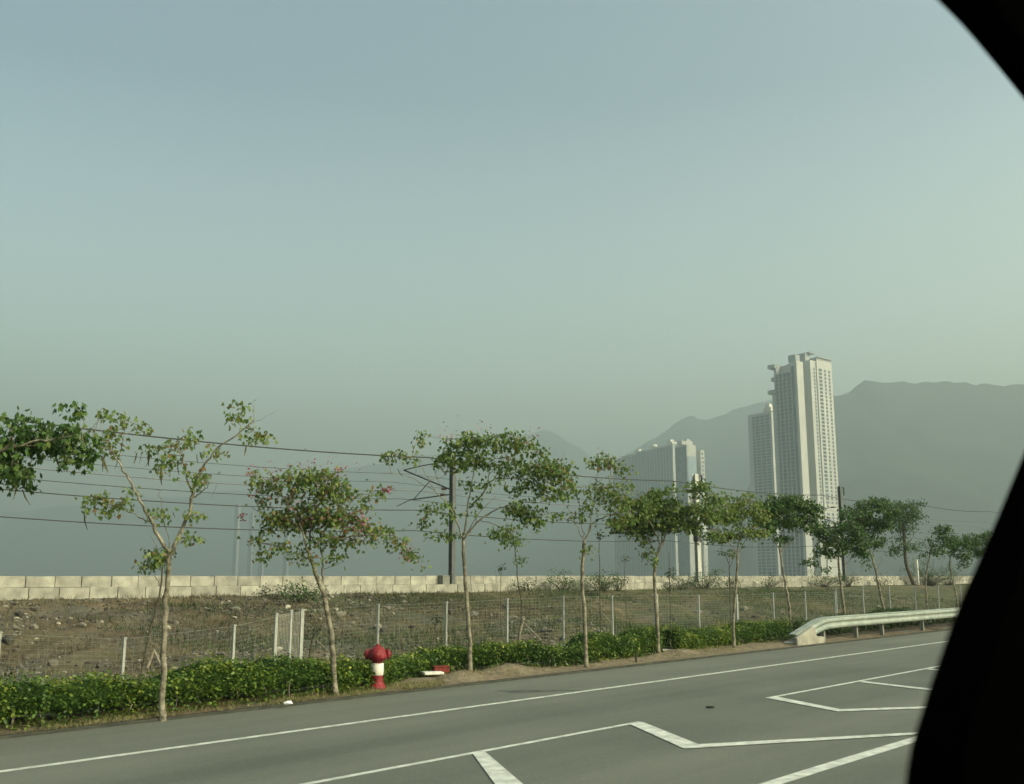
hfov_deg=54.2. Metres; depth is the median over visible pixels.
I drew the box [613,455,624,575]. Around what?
tower block
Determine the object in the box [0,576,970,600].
block wall
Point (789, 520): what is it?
bauhinia tree
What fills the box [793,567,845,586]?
bush
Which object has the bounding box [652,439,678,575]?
tower block
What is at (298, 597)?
bush
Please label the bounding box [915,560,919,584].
marker post
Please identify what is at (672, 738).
chevron bar
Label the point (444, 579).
junction box
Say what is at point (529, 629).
wooden stake
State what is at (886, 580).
bush
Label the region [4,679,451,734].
verge grass
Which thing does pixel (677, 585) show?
bush
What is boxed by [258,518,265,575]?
tower block
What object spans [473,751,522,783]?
chevron bar
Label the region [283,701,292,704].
paper litter
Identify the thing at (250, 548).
tower block
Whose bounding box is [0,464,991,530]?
overhead wire
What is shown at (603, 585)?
bush
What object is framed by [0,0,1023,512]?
sky
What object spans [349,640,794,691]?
verge grass
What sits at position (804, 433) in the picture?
tower block
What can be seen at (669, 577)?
sapling
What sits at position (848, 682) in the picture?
chevron outline
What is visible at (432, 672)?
concrete slab
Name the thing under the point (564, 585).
bush
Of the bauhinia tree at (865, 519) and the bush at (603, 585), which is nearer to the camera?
the bauhinia tree at (865, 519)
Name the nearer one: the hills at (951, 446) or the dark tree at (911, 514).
the dark tree at (911, 514)
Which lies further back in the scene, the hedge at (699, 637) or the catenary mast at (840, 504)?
the catenary mast at (840, 504)
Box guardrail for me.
[784,607,957,646]
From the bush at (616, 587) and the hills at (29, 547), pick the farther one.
the hills at (29, 547)
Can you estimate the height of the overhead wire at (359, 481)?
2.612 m
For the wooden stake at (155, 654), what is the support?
on the embankment
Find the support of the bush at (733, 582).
on the embankment
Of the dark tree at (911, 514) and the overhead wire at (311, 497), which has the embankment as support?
the dark tree at (911, 514)
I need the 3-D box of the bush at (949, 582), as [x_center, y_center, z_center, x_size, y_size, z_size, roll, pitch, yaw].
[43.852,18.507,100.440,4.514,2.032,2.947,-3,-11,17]
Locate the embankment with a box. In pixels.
[0,583,967,734]
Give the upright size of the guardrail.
0.775 m
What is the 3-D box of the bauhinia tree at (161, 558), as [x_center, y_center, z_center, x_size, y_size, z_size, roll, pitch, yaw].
[-4.979,2.350,14.439,3.043,4.729,0.990,0,-10,0]
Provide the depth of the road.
12.91 m
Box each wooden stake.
[146,649,160,668]
[316,640,329,652]
[519,621,540,640]
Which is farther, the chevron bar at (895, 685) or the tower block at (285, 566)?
the tower block at (285, 566)
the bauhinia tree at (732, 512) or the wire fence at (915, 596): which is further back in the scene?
the wire fence at (915, 596)
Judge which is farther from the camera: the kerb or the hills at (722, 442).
the hills at (722, 442)
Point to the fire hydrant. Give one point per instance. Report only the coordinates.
(377, 654)
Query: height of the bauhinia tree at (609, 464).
4.908 m
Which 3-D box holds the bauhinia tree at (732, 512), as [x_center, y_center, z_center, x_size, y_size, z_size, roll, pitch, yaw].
[6.140,4.840,27.307,2.326,4.375,1.200,0,-10,0]
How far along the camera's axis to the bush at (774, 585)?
73.80 m
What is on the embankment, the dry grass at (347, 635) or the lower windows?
the dry grass at (347, 635)
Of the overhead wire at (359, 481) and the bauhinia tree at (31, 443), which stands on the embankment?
the bauhinia tree at (31, 443)
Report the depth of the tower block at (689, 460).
1184.09 m
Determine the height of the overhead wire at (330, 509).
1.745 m
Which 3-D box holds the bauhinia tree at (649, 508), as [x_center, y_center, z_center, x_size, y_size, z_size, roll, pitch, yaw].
[3.894,4.411,25.241,3.285,4.414,1.412,0,-10,0]
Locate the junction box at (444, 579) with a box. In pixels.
[438,575,450,583]
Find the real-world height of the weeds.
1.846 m
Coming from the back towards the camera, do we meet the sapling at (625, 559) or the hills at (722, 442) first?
the hills at (722, 442)
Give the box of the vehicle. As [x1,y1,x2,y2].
[905,0,1023,783]
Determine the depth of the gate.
20.04 m
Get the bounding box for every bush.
[252,583,296,599]
[270,577,327,605]
[507,578,549,590]
[545,565,589,590]
[570,579,607,595]
[584,568,625,591]
[606,573,628,591]
[663,576,701,589]
[677,567,727,589]
[717,575,747,588]
[754,573,791,587]
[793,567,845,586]
[835,570,860,586]
[867,573,895,585]
[901,556,959,585]
[929,566,969,584]
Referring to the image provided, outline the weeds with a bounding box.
[22,584,960,658]
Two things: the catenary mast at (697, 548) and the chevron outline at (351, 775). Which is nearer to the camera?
the chevron outline at (351, 775)
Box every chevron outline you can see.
[302,721,638,783]
[760,737,912,783]
[766,666,936,697]
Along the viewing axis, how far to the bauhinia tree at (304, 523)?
17.04 m
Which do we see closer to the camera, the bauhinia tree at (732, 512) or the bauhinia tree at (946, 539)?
the bauhinia tree at (732, 512)
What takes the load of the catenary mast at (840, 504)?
on the block wall
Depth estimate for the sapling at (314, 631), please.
21.68 m
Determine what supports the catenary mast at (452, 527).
on the block wall
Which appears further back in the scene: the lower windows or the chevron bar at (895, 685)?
the lower windows
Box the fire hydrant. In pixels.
[364,644,390,688]
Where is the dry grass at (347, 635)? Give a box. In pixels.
[0,586,924,683]
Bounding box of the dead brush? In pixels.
[0,591,595,663]
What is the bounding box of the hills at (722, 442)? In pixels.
[455,392,848,575]
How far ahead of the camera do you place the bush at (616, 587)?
60.22 m
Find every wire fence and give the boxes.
[0,615,277,709]
[301,591,835,659]
[835,585,965,613]
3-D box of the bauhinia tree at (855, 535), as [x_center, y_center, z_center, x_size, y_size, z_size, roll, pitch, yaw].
[11.435,6.239,35.181,2.833,4.509,1.150,0,-10,0]
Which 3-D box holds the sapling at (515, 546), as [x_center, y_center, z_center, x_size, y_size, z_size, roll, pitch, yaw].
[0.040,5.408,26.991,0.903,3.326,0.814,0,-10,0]
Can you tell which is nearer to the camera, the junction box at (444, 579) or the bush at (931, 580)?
the junction box at (444, 579)
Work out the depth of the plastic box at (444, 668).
19.38 m
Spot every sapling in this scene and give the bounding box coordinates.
[138,544,176,680]
[304,618,321,658]
[428,612,444,647]
[495,563,506,627]
[499,531,529,639]
[595,529,609,632]
[621,556,630,621]
[661,559,676,629]
[717,548,734,622]
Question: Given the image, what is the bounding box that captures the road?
[0,630,948,783]
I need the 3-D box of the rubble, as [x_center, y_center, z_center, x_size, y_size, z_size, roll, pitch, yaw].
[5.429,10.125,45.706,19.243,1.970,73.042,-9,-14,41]
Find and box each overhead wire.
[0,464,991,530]
[0,516,945,553]
[4,489,941,541]
[7,418,996,512]
[24,457,991,529]
[32,479,975,534]
[80,451,990,523]
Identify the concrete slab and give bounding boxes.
[422,671,443,674]
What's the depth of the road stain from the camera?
17.73 m
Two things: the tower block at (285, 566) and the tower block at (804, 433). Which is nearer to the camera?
the tower block at (804, 433)
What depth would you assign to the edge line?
13.94 m
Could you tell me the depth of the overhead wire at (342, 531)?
47.40 m
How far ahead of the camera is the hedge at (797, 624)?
35.69 m
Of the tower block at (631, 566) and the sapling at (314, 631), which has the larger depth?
the tower block at (631, 566)
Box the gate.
[275,609,303,659]
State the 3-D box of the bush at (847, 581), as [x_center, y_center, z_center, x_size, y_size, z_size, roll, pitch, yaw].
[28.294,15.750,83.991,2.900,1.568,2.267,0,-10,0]
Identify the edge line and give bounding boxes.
[0,641,944,771]
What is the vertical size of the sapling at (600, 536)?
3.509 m
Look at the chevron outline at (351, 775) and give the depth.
11.30 m
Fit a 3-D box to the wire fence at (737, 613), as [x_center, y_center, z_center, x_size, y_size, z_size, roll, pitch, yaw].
[4.117,6.906,29.380,0.106,1.917,25.161,-9,-14,41]
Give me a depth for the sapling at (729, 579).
35.44 m
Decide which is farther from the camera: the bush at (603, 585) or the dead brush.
the bush at (603, 585)
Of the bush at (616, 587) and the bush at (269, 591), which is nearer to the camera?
the bush at (269, 591)
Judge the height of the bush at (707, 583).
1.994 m
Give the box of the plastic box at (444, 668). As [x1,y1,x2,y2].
[432,665,449,672]
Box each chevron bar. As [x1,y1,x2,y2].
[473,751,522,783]
[631,722,914,747]
[770,697,922,710]
[861,681,928,689]
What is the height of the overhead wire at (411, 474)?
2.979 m
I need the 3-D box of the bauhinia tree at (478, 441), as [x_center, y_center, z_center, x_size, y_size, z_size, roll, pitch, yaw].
[-0.736,3.130,20.712,4.348,5.360,1.613,0,-10,0]
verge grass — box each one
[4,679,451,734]
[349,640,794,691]
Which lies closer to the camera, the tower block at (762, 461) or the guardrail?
the guardrail
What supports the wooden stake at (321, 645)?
on the embankment
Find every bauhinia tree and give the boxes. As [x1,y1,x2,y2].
[0,400,104,504]
[74,399,278,721]
[237,449,431,697]
[373,415,579,671]
[545,448,640,669]
[602,479,730,652]
[697,490,775,647]
[746,492,828,636]
[797,505,876,630]
[843,495,903,626]
[913,524,962,608]
[945,529,990,606]
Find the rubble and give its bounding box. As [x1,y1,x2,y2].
[0,586,950,682]
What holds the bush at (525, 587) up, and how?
on the embankment
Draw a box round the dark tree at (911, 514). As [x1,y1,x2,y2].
[884,498,928,584]
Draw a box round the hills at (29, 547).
[0,430,602,575]
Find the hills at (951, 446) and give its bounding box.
[708,380,1023,575]
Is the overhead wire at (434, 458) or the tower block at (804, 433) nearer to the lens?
the overhead wire at (434, 458)
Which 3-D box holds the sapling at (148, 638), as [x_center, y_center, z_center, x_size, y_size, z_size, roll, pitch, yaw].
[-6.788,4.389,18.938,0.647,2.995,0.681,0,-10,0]
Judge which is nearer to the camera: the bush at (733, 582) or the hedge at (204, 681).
the hedge at (204, 681)
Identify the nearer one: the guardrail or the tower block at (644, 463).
the guardrail
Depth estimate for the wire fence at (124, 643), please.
17.66 m
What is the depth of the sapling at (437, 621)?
24.48 m
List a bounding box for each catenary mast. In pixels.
[398,458,464,583]
[662,474,702,580]
[797,486,846,580]
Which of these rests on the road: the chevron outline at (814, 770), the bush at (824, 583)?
the chevron outline at (814, 770)
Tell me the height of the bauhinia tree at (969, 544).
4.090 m
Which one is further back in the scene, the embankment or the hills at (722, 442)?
the hills at (722, 442)
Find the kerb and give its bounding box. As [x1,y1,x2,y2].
[0,629,949,739]
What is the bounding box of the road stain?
[500,690,579,691]
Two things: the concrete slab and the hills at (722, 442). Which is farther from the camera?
the hills at (722, 442)
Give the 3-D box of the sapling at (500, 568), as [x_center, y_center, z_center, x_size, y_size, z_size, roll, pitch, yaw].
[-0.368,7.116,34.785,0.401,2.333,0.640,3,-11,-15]
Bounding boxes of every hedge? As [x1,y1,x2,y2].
[0,624,665,730]
[643,617,793,649]
[761,606,953,636]
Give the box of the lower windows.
[818,462,839,554]
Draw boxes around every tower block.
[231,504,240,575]
[246,512,254,575]
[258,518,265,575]
[282,526,289,575]
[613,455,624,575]
[622,449,641,575]
[636,444,656,575]
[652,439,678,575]
[675,439,707,575]
[748,404,780,575]
[767,352,841,575]
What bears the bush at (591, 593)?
on the embankment

